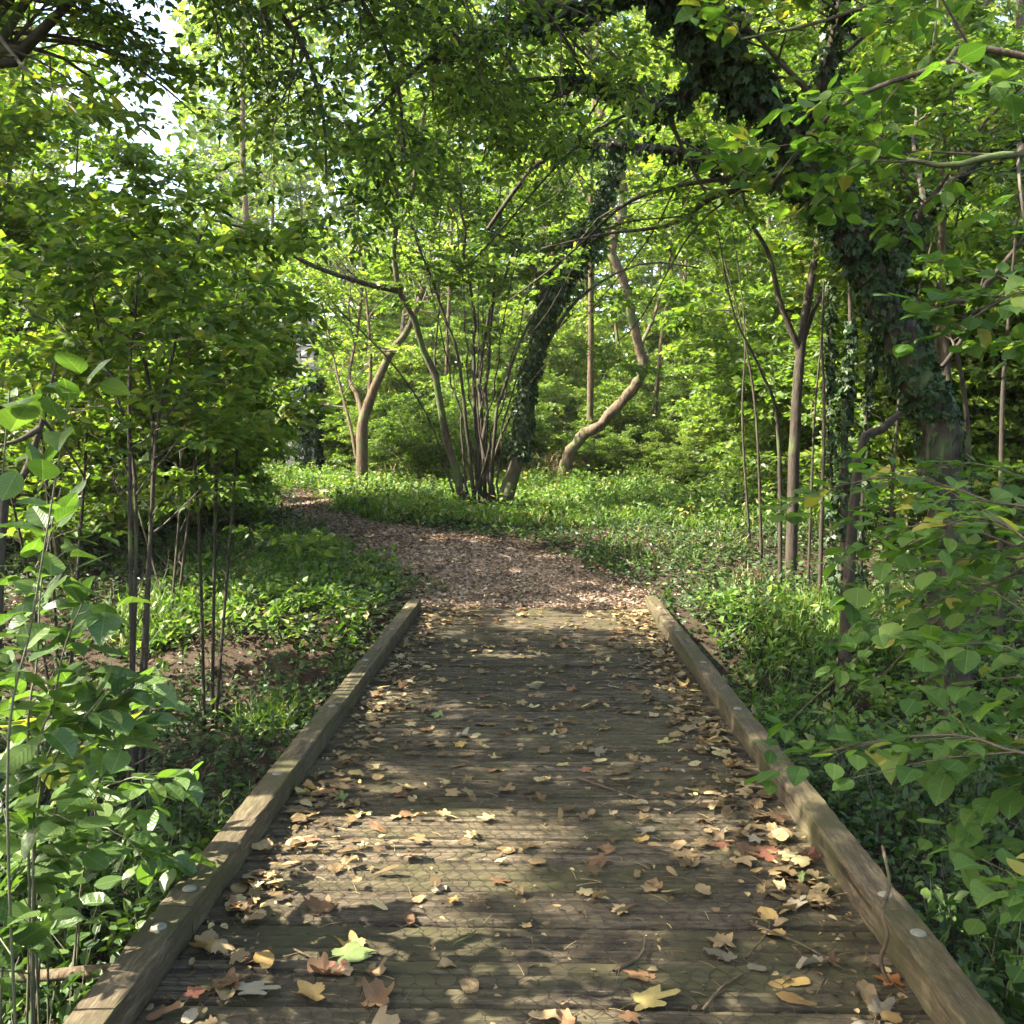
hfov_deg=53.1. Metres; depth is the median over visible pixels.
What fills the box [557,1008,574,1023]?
fallen leaf
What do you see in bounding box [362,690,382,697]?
fallen leaf
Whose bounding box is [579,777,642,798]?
fallen twig
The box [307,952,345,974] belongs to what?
fallen leaf
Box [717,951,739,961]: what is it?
fallen leaf
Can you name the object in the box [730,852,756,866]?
fallen leaf
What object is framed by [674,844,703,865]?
fallen leaf
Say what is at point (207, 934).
fallen leaf
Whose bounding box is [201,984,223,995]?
fallen leaf
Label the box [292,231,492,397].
woodland shrub
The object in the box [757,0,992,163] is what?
woodland tree
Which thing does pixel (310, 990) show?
fallen leaf
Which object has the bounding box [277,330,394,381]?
woodland shrub
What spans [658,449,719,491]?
woodland shrub
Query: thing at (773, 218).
woodland tree
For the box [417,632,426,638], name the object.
fallen leaf
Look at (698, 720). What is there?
fallen leaf
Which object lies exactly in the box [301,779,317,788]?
fallen leaf
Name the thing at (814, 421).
sapling
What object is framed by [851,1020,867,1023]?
fallen leaf
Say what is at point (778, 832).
fallen leaves
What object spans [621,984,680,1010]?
fallen leaf
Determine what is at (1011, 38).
sapling
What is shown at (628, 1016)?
fallen leaf
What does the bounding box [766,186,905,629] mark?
sapling
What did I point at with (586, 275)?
woodland tree
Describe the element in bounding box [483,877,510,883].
fallen leaf
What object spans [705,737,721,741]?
fallen leaf
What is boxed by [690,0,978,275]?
woodland tree
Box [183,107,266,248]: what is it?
woodland tree
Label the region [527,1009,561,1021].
fallen leaf
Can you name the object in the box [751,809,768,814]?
fallen leaf
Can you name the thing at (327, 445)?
woodland shrub
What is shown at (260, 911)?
fallen leaf
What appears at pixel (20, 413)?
dogwood shrub
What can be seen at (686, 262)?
young tree
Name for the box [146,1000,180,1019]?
fallen leaf
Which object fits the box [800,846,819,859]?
fallen leaf
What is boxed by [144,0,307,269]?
woodland tree
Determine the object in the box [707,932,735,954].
fallen leaf
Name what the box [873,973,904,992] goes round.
fallen leaf
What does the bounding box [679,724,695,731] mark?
fallen leaf
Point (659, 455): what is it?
woodland shrub
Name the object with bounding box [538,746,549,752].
fallen leaf
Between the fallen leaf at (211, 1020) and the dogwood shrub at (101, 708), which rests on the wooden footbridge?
the fallen leaf at (211, 1020)
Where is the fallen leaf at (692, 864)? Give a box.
[685,856,698,870]
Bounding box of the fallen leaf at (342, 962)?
[319,959,360,975]
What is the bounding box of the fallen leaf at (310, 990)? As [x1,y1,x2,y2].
[291,980,339,1000]
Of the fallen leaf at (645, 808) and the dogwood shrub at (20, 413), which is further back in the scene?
the fallen leaf at (645, 808)
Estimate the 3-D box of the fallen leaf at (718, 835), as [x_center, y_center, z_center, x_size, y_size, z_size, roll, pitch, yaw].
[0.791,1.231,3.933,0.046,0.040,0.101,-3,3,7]
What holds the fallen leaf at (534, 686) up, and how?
on the wooden footbridge
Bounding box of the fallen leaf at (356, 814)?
[345,811,365,817]
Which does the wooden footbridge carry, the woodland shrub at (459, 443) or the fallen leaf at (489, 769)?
the fallen leaf at (489, 769)
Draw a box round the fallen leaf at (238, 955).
[229,948,250,964]
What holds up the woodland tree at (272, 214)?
on the ground at (248, 642)
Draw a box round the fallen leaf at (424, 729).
[417,726,431,731]
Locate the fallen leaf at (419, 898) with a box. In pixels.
[411,895,425,902]
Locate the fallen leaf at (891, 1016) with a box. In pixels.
[881,1009,902,1022]
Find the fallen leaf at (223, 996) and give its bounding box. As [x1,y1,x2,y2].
[215,987,234,1001]
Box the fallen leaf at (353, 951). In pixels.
[328,941,374,963]
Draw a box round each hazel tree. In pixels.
[213,86,766,507]
[674,0,1023,375]
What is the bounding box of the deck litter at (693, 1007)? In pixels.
[145,605,917,1023]
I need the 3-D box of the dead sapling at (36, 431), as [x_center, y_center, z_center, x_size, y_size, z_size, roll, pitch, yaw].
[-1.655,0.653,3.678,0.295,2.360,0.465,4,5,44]
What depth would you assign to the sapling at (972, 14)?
9.17 m
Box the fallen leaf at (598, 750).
[588,744,605,755]
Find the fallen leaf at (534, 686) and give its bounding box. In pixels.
[526,682,540,689]
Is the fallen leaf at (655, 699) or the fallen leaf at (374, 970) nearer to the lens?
the fallen leaf at (374, 970)
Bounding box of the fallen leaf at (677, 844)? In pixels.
[665,840,686,849]
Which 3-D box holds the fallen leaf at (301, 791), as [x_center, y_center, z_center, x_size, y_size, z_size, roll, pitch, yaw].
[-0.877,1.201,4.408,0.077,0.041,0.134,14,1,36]
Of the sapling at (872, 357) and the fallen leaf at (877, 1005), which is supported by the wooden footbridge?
the fallen leaf at (877, 1005)
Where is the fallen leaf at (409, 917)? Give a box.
[403,912,414,924]
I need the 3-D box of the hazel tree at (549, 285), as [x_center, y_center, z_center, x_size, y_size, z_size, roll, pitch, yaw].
[-0.098,-3.059,14.588,7.046,6.410,4.483,0,4,1]
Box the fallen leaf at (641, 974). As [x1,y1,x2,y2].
[622,968,665,983]
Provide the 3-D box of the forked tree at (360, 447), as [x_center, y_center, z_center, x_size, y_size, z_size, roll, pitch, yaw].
[-2.640,-3.410,19.178,5.003,6.389,3.131,2,4,33]
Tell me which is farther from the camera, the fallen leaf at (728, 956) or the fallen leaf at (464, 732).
the fallen leaf at (464, 732)
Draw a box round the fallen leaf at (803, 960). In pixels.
[796,954,830,968]
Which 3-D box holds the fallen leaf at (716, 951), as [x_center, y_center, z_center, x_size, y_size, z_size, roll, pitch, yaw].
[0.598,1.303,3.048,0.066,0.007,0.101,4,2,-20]
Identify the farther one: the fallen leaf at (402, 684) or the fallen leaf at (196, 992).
the fallen leaf at (402, 684)
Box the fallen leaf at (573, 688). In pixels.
[566,685,581,690]
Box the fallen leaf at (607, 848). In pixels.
[596,843,614,853]
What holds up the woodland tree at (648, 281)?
on the ground at (248, 642)
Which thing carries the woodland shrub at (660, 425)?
on the ground at (248, 642)
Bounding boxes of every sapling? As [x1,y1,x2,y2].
[0,361,92,739]
[637,62,762,561]
[647,195,782,594]
[656,45,767,542]
[763,25,887,594]
[766,159,919,597]
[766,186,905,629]
[784,33,913,585]
[797,16,969,589]
[799,19,972,508]
[837,240,1023,675]
[883,0,1023,362]
[884,32,1023,610]
[933,25,1023,652]
[940,177,1023,632]
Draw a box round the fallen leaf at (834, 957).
[827,951,839,963]
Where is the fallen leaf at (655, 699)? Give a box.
[644,694,658,700]
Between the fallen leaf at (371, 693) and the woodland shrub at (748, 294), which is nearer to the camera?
the fallen leaf at (371, 693)
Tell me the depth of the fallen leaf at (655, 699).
6.06 m
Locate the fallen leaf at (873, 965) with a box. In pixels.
[865,962,879,968]
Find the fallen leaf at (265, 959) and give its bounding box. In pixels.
[253,950,274,972]
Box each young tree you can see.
[347,81,474,327]
[382,7,536,397]
[497,4,677,473]
[504,119,615,349]
[544,28,686,382]
[600,9,719,470]
[627,0,798,328]
[629,29,784,331]
[641,3,797,299]
[680,119,773,291]
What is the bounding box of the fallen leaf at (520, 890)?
[512,883,523,894]
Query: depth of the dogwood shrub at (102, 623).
2.74 m
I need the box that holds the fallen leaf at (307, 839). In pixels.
[303,837,319,841]
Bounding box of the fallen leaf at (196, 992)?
[183,985,206,1001]
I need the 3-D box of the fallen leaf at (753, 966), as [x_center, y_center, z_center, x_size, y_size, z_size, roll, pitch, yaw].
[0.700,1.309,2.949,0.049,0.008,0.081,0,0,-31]
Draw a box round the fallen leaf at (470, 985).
[459,973,478,992]
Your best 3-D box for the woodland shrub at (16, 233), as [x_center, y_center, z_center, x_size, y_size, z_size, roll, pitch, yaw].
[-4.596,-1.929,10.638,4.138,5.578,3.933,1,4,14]
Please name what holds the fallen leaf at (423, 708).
on the wooden footbridge
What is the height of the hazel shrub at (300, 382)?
3.492 m
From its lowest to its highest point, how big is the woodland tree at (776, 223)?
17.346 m
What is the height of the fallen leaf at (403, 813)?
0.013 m
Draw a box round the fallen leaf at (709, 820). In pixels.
[696,817,715,823]
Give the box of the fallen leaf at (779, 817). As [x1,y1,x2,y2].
[768,807,790,823]
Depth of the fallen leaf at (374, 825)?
4.03 m
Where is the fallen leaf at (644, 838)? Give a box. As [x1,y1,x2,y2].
[633,835,650,841]
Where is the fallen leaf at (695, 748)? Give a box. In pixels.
[689,744,710,750]
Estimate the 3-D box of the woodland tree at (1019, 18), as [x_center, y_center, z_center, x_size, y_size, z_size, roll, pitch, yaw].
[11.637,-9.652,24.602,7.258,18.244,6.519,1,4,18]
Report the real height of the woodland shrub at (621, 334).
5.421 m
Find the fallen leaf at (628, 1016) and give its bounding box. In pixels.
[614,1008,640,1023]
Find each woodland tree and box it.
[0,0,86,252]
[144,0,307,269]
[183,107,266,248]
[206,66,305,267]
[223,35,311,457]
[268,146,362,366]
[341,143,425,293]
[349,0,507,253]
[359,127,473,359]
[362,0,533,362]
[455,31,607,456]
[456,8,618,314]
[499,99,603,319]
[516,34,603,285]
[552,98,637,367]
[577,6,706,331]
[605,170,688,355]
[622,106,745,324]
[629,14,735,341]
[632,124,724,289]
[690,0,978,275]
[694,4,828,299]
[704,4,814,298]
[750,0,891,346]
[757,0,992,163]
[795,0,1023,285]
[908,0,1021,222]
[909,0,1023,224]
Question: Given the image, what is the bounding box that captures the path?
[279,487,649,606]
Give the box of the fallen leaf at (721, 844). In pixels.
[712,840,732,847]
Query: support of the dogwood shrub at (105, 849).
on the ground at (248, 642)
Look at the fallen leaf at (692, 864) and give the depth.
3.67 m
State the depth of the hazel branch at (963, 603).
3.27 m
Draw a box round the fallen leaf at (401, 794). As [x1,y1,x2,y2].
[392,792,409,796]
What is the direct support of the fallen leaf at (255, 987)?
on the wooden footbridge
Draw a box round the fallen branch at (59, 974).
[0,963,112,982]
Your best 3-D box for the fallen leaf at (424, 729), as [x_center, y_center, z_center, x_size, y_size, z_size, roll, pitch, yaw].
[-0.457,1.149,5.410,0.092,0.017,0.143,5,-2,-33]
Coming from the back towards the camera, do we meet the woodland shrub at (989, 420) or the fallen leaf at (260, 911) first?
the woodland shrub at (989, 420)
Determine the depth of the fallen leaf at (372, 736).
5.30 m
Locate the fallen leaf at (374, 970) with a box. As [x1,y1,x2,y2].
[361,957,387,975]
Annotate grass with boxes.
[104,479,988,740]
[252,448,776,597]
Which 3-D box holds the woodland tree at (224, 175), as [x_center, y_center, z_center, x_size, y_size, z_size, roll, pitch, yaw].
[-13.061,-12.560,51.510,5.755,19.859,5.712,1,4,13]
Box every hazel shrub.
[0,176,329,808]
[0,257,192,689]
[2,260,316,608]
[36,214,342,731]
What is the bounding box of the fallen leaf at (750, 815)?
[746,814,767,820]
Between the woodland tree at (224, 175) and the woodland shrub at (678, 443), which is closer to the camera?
the woodland shrub at (678, 443)
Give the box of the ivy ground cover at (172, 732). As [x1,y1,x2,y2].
[0,494,1023,1023]
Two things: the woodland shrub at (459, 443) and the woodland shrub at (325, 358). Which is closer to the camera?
the woodland shrub at (459, 443)
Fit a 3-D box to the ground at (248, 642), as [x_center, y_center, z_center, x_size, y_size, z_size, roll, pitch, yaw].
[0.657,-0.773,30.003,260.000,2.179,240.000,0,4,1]
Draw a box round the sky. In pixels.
[8,0,1023,376]
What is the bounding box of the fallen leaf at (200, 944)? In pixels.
[188,935,231,952]
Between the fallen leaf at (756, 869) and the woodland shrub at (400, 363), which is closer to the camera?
the fallen leaf at (756, 869)
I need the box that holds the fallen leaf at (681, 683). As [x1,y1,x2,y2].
[675,677,688,686]
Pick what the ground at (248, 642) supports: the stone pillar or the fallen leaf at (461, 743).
the stone pillar
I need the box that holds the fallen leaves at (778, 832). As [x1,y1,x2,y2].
[220,604,838,914]
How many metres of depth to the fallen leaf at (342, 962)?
2.94 m
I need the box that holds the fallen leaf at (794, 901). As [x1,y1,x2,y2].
[783,895,806,913]
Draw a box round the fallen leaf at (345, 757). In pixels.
[337,755,351,760]
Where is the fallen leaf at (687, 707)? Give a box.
[680,705,700,710]
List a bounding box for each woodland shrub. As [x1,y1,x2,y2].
[0,0,217,506]
[0,74,260,575]
[0,239,52,512]
[0,322,225,531]
[132,222,336,522]
[258,392,287,469]
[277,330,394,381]
[282,368,402,472]
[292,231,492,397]
[314,368,443,478]
[317,247,479,391]
[318,349,431,465]
[324,332,440,468]
[337,404,430,479]
[368,390,474,485]
[373,370,477,458]
[395,426,466,474]
[405,243,533,401]
[425,373,541,470]
[427,312,543,459]
[429,379,555,481]
[460,299,604,462]
[480,294,618,460]
[505,418,557,470]
[524,317,631,465]
[533,356,659,470]
[558,418,642,482]
[560,379,657,455]
[572,340,700,440]
[594,263,745,448]
[594,357,690,393]
[596,400,684,475]
[613,276,717,382]
[628,357,711,461]
[638,226,818,477]
[639,430,703,480]
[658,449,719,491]
[671,250,818,358]
[675,426,717,470]
[677,403,763,484]
[681,364,712,447]
[686,263,954,511]
[688,280,821,488]
[721,36,1023,555]
[724,437,788,477]
[754,222,821,344]
[807,58,1022,486]
[837,149,1023,549]
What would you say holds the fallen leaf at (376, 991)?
on the wooden footbridge
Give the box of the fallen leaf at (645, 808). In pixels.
[637,805,649,810]
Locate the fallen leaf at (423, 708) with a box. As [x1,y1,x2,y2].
[417,705,432,712]
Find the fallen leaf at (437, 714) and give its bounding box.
[428,709,445,718]
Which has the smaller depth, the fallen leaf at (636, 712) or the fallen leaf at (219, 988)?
the fallen leaf at (219, 988)
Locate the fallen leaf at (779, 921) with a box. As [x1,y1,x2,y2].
[773,917,788,925]
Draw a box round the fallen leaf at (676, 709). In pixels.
[673,707,683,712]
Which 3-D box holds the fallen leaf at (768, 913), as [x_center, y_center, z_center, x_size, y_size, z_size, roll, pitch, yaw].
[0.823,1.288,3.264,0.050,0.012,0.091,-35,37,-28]
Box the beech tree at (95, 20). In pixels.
[0,0,680,269]
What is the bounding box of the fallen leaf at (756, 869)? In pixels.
[750,867,762,871]
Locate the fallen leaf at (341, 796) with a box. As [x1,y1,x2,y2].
[334,790,348,799]
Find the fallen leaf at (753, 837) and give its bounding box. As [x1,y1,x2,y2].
[746,834,763,842]
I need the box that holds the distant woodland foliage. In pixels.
[6,0,1023,389]
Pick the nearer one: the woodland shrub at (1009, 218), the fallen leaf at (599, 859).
the fallen leaf at (599, 859)
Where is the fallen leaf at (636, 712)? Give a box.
[622,711,640,713]
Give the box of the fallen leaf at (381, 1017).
[362,1005,399,1023]
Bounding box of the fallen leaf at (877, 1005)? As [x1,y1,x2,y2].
[867,994,900,1022]
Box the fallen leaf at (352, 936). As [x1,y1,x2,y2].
[335,930,365,946]
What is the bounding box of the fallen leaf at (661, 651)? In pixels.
[656,649,664,654]
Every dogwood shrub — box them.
[0,351,130,1023]
[0,480,150,1023]
[0,650,141,1023]
[0,665,176,1023]
[0,666,191,1023]
[0,741,218,1006]
[0,757,106,1023]
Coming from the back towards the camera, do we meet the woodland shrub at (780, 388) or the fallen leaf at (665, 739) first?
the woodland shrub at (780, 388)
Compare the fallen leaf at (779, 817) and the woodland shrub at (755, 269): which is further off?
the woodland shrub at (755, 269)
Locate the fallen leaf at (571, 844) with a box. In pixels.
[564,841,579,848]
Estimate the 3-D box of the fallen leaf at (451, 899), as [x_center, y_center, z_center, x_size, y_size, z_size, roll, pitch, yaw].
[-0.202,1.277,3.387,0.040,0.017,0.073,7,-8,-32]
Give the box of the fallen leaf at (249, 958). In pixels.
[242,953,254,964]
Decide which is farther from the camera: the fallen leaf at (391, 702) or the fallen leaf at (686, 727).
the fallen leaf at (391, 702)
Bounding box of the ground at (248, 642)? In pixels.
[0,460,1023,1023]
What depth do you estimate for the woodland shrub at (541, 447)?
25.84 m
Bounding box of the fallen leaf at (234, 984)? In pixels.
[219,973,242,989]
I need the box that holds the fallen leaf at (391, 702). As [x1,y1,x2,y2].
[385,701,398,711]
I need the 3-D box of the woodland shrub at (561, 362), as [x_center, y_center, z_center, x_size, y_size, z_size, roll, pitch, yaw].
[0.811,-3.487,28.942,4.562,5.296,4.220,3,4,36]
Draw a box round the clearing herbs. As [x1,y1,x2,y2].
[93,456,1023,770]
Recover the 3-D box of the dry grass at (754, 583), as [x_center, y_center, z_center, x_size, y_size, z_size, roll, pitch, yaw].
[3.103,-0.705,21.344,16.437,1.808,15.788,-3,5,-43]
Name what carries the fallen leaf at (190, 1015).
on the wooden footbridge
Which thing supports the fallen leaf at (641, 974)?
on the wooden footbridge
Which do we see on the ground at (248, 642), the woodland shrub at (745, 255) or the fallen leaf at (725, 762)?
the woodland shrub at (745, 255)
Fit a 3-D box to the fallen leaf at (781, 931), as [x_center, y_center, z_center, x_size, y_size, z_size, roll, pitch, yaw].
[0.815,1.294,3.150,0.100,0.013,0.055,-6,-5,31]
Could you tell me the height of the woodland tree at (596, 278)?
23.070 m
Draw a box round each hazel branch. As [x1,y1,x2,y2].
[744,686,1023,982]
[755,446,1023,764]
[807,476,1023,625]
[809,547,1023,700]
[830,453,1023,662]
[894,625,1023,894]
[952,847,1023,920]
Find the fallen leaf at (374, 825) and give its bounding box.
[369,820,386,832]
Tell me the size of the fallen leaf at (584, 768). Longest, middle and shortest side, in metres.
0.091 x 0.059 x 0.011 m
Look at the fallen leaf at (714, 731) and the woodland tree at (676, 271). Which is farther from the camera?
the woodland tree at (676, 271)
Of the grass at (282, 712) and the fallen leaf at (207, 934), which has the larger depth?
the grass at (282, 712)
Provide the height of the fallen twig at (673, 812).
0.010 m
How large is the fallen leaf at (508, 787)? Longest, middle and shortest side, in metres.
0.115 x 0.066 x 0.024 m
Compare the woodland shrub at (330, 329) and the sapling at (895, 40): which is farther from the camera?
the woodland shrub at (330, 329)
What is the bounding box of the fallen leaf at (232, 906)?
[228,904,239,907]
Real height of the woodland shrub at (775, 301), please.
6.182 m
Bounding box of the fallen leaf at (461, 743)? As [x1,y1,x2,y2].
[453,741,467,746]
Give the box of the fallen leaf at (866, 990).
[856,976,876,1005]
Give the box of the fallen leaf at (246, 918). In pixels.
[235,913,263,924]
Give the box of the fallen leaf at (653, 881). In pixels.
[647,877,662,888]
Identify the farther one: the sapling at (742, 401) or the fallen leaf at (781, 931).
the sapling at (742, 401)
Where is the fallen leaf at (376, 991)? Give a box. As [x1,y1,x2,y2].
[361,977,393,1020]
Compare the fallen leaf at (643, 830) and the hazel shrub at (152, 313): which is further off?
the hazel shrub at (152, 313)
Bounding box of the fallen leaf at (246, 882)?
[238,880,253,885]
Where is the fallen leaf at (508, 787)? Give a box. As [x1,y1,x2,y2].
[492,782,515,790]
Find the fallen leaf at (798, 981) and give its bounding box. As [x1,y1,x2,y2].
[768,977,810,987]
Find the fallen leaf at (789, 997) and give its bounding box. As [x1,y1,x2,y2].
[776,991,818,1007]
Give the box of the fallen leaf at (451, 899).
[445,895,458,902]
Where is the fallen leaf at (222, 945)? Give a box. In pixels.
[211,933,234,953]
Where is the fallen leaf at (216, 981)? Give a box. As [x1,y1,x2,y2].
[208,967,242,999]
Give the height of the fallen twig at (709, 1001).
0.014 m
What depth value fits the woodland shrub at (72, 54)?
11.69 m
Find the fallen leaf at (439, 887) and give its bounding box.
[431,884,446,892]
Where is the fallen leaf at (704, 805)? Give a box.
[696,804,723,807]
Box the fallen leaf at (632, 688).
[626,686,637,690]
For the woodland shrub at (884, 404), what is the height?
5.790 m
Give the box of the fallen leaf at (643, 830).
[634,825,664,833]
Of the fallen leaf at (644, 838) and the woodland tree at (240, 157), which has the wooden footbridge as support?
the fallen leaf at (644, 838)
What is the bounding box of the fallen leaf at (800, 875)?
[786,869,818,881]
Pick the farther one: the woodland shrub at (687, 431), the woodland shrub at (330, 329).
the woodland shrub at (330, 329)
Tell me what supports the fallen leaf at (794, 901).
on the wooden footbridge
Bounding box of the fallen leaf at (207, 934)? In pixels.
[196,928,226,943]
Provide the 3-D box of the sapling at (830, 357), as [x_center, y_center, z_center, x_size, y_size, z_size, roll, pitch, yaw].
[2.953,-1.752,9.805,1.325,5.501,1.717,0,4,1]
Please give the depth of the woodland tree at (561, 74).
45.09 m
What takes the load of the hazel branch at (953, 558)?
on the ground at (248, 642)
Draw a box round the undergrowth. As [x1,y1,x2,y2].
[0,479,1023,1023]
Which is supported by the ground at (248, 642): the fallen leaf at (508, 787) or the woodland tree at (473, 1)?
the woodland tree at (473, 1)
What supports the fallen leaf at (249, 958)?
on the wooden footbridge
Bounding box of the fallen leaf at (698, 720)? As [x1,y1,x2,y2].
[691,716,705,724]
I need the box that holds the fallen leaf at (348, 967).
[323,962,352,975]
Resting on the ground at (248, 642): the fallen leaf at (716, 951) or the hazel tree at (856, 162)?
the hazel tree at (856, 162)
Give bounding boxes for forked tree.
[264,158,486,485]
[638,0,939,581]
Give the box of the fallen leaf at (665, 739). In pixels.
[657,737,673,744]
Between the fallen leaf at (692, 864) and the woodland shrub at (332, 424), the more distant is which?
the woodland shrub at (332, 424)
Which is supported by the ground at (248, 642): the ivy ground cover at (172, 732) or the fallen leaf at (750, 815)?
the ivy ground cover at (172, 732)
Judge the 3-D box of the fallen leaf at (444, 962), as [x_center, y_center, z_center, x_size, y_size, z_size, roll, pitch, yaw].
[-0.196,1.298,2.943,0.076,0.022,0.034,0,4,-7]
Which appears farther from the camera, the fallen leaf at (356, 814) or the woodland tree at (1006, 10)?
the woodland tree at (1006, 10)
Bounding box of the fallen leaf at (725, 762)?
[723,757,736,765]
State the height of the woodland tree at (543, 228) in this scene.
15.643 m
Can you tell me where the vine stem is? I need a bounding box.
[879,845,890,983]
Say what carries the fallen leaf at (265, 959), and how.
on the wooden footbridge
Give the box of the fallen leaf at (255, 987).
[218,980,280,994]
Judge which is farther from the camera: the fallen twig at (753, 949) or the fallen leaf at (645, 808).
the fallen leaf at (645, 808)
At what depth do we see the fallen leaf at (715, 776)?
4.58 m
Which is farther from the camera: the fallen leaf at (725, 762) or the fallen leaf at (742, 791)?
the fallen leaf at (725, 762)
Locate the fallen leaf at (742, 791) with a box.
[735,784,755,797]
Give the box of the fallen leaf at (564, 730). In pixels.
[557,727,566,732]
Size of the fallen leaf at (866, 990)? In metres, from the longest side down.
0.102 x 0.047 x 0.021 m
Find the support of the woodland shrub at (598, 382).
on the ground at (248, 642)
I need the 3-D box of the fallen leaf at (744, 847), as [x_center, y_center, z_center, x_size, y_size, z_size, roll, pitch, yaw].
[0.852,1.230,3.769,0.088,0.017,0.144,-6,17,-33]
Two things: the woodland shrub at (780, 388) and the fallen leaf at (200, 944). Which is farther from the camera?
the woodland shrub at (780, 388)
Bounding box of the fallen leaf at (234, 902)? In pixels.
[225,895,254,913]
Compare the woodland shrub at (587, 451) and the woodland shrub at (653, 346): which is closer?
the woodland shrub at (587, 451)
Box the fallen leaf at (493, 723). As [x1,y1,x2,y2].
[485,722,498,725]
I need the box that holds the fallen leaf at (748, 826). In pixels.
[737,824,750,837]
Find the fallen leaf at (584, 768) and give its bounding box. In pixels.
[577,766,591,771]
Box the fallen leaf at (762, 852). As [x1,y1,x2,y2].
[753,845,783,864]
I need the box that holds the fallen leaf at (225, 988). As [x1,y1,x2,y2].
[223,979,233,994]
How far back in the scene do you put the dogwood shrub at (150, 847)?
3.41 m
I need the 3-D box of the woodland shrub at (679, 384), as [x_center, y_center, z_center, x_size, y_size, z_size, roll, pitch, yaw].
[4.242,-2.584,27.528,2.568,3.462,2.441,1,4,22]
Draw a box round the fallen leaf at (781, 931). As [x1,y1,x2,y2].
[761,928,789,935]
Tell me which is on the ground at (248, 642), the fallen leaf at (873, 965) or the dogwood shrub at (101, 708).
the dogwood shrub at (101, 708)
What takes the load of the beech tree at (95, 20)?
on the ground at (248, 642)
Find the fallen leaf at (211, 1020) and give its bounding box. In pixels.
[195,1011,235,1023]
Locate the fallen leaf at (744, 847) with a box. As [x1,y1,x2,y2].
[728,836,758,855]
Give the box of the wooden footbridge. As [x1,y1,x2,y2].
[63,596,1005,1023]
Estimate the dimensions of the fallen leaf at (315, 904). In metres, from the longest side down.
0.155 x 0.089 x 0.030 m
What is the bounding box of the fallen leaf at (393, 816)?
[390,813,407,819]
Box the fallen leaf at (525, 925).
[518,922,531,927]
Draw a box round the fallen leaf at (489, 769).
[486,767,499,771]
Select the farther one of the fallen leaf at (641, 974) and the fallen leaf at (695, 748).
the fallen leaf at (695, 748)
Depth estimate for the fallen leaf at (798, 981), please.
2.86 m
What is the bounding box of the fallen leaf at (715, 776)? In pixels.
[712,773,723,780]
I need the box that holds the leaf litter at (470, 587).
[4,489,1023,1011]
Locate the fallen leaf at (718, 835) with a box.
[712,828,723,841]
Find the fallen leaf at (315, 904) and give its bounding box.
[303,894,333,916]
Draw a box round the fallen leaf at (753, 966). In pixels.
[747,961,766,970]
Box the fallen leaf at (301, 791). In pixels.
[295,787,313,796]
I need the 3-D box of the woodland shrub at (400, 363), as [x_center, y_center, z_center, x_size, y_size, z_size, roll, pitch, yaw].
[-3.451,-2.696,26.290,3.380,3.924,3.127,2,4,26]
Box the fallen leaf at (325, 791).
[321,788,343,794]
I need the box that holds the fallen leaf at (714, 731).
[703,725,719,736]
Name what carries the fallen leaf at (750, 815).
on the wooden footbridge
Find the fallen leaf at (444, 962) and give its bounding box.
[433,957,456,967]
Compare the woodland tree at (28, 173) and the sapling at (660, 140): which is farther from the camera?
the woodland tree at (28, 173)
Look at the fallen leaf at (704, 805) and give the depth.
4.28 m
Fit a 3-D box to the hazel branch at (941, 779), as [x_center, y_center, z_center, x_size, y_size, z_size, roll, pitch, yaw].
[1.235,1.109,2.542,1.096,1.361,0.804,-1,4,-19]
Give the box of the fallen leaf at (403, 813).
[398,808,413,816]
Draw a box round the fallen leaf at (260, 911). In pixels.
[251,908,266,917]
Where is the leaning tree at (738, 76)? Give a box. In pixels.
[296,0,1023,731]
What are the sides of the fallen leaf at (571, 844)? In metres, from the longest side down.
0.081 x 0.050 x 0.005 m
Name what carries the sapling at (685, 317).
on the ground at (248, 642)
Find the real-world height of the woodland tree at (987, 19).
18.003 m
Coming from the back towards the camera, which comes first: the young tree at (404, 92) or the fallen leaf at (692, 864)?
the young tree at (404, 92)
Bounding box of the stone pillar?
[282,320,327,473]
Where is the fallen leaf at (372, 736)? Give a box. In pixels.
[369,729,385,738]
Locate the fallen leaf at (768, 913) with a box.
[756,906,777,920]
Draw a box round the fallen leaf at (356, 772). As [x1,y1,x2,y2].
[348,769,368,776]
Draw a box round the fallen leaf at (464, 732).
[448,727,471,736]
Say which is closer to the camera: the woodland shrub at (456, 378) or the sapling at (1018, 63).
the sapling at (1018, 63)
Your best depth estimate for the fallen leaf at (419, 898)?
3.39 m
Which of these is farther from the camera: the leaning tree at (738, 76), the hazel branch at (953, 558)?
the leaning tree at (738, 76)
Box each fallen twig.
[292,947,333,971]
[453,928,477,944]
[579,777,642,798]
[613,937,646,973]
[672,793,701,813]
[700,973,743,1012]
[745,919,770,958]
[750,922,848,972]
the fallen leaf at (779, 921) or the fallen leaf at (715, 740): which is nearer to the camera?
the fallen leaf at (779, 921)
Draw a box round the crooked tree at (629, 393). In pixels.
[473,27,735,488]
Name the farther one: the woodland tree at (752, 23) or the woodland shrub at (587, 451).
the woodland tree at (752, 23)
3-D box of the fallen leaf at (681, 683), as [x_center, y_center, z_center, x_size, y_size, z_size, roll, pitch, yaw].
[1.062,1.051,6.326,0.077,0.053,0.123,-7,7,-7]
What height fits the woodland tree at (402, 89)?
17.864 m
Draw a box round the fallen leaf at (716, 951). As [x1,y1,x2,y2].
[703,942,726,957]
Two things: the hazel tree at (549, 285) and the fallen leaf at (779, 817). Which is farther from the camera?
the hazel tree at (549, 285)
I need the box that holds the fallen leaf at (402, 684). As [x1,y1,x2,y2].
[396,679,410,689]
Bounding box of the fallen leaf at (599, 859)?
[587,851,613,868]
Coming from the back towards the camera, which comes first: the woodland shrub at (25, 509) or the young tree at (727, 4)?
the young tree at (727, 4)
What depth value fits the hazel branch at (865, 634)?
4.35 m
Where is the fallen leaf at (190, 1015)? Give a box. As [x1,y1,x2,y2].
[181,1003,199,1023]

